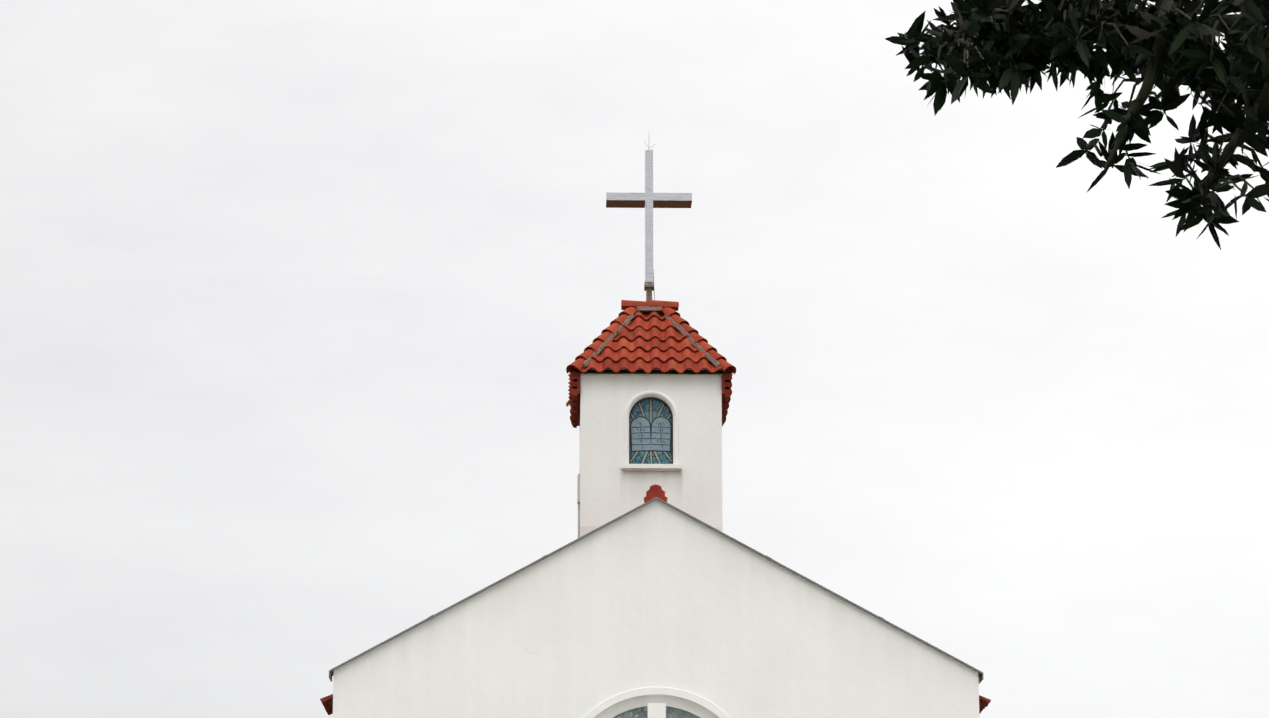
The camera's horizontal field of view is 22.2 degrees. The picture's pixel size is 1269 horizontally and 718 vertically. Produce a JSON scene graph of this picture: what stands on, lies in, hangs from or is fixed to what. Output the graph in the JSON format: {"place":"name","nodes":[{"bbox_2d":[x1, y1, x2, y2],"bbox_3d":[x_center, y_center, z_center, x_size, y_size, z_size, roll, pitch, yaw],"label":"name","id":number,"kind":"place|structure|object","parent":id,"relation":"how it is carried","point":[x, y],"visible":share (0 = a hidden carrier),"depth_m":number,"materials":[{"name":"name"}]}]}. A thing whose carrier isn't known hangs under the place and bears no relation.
{"place":"outdoors","nodes":[
{"label":"outdoors","id":0,"kind":"place"},
{"bbox_2d":[0,0,1268,717],"label":"sky","id":1,"kind":"structure","parent":0,"point":[298,298],"materials":[{"name":"white"}]},
{"bbox_2d":[320,694,990,714],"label":"roof tiles","id":2,"kind":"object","parent":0,"point":[327,702],"depth_m":50.65,"materials":[{"name":"red tile"}]},
{"bbox_2d":[885,0,1268,249],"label":"tree","id":3,"kind":"object","parent":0,"point":[1190,54],"depth_m":8.19,"materials":[{"name":"green plant"}]},
{"label":"ground","id":4,"kind":"structure","parent":0,"visible":0},
{"bbox_2d":[333,499,979,717],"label":"facade wall","id":5,"kind":"structure","parent":4,"relation":"on","point":[656,601],"depth_m":50.21,"materials":[{"name":"white paint"}]},
{"bbox_2d":[580,369,722,536],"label":"tower wall","id":6,"kind":"structure","parent":5,"relation":"on","point":[614,484],"depth_m":54.04,"materials":[{"name":"white paint"}]},
{"bbox_2d":[577,473,579,537],"bbox_3d":[-0.934,2.914,53.919,0.044,2.050,0.140,0,-14,-1],"label":"tower conduit","id":7,"kind":"object","parent":6,"relation":"attached to","point":[578,489],"visible":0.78,"depth_m":54.01,"materials":[{"name":"grey metal"}]},
{"bbox_2d":[566,300,735,427],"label":"tower roof","id":8,"kind":"structure","parent":6,"relation":"on","point":[649,336],"depth_m":54.75,"materials":[{"name":"red tile"}]},
{"bbox_2d":[606,142,691,301],"bbox_3d":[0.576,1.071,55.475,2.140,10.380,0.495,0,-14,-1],"label":"cross","id":9,"kind":"object","parent":8,"relation":"on","point":[648,200],"visible":0.71,"depth_m":56.22,"materials":[{"name":"white metal"}]},
{"bbox_2d":[629,397,672,463],"bbox_3d":[0.276,1.224,54.258,0.750,1.195,0.030,0,-14,-1],"label":"tower window glass","id":10,"kind":"object","parent":6,"relation":"in","point":[650,430],"visible":0.83,"depth_m":54.26,"materials":[{"name":"blue glass"}]},
{"bbox_2d":[613,703,698,717],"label":"facade window","id":11,"kind":"structure","parent":5,"relation":"in","point":[656,710],"depth_m":50.10,"materials":[{"name":"glass"}]},
{"bbox_2d":[644,484,667,502],"bbox_3d":[0.334,2.200,51.234,0.430,0.420,0.070,0,-14,-1],"label":"tile","id":12,"kind":"object","parent":5,"relation":"on","point":[653,491],"visible":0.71,"depth_m":51.21,"materials":[{"name":"tile"}]},
{"bbox_2d":[329,497,983,683],"bbox_3d":[0.340,3.610,50.613,10.140,2.860,0.506,0,-14,-1],"label":"roof edge","id":13,"kind":"object","parent":5,"relation":"on","point":[980,675],"visible":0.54,"depth_m":50.39,"materials":[{"name":"grey metal"}]}
]}

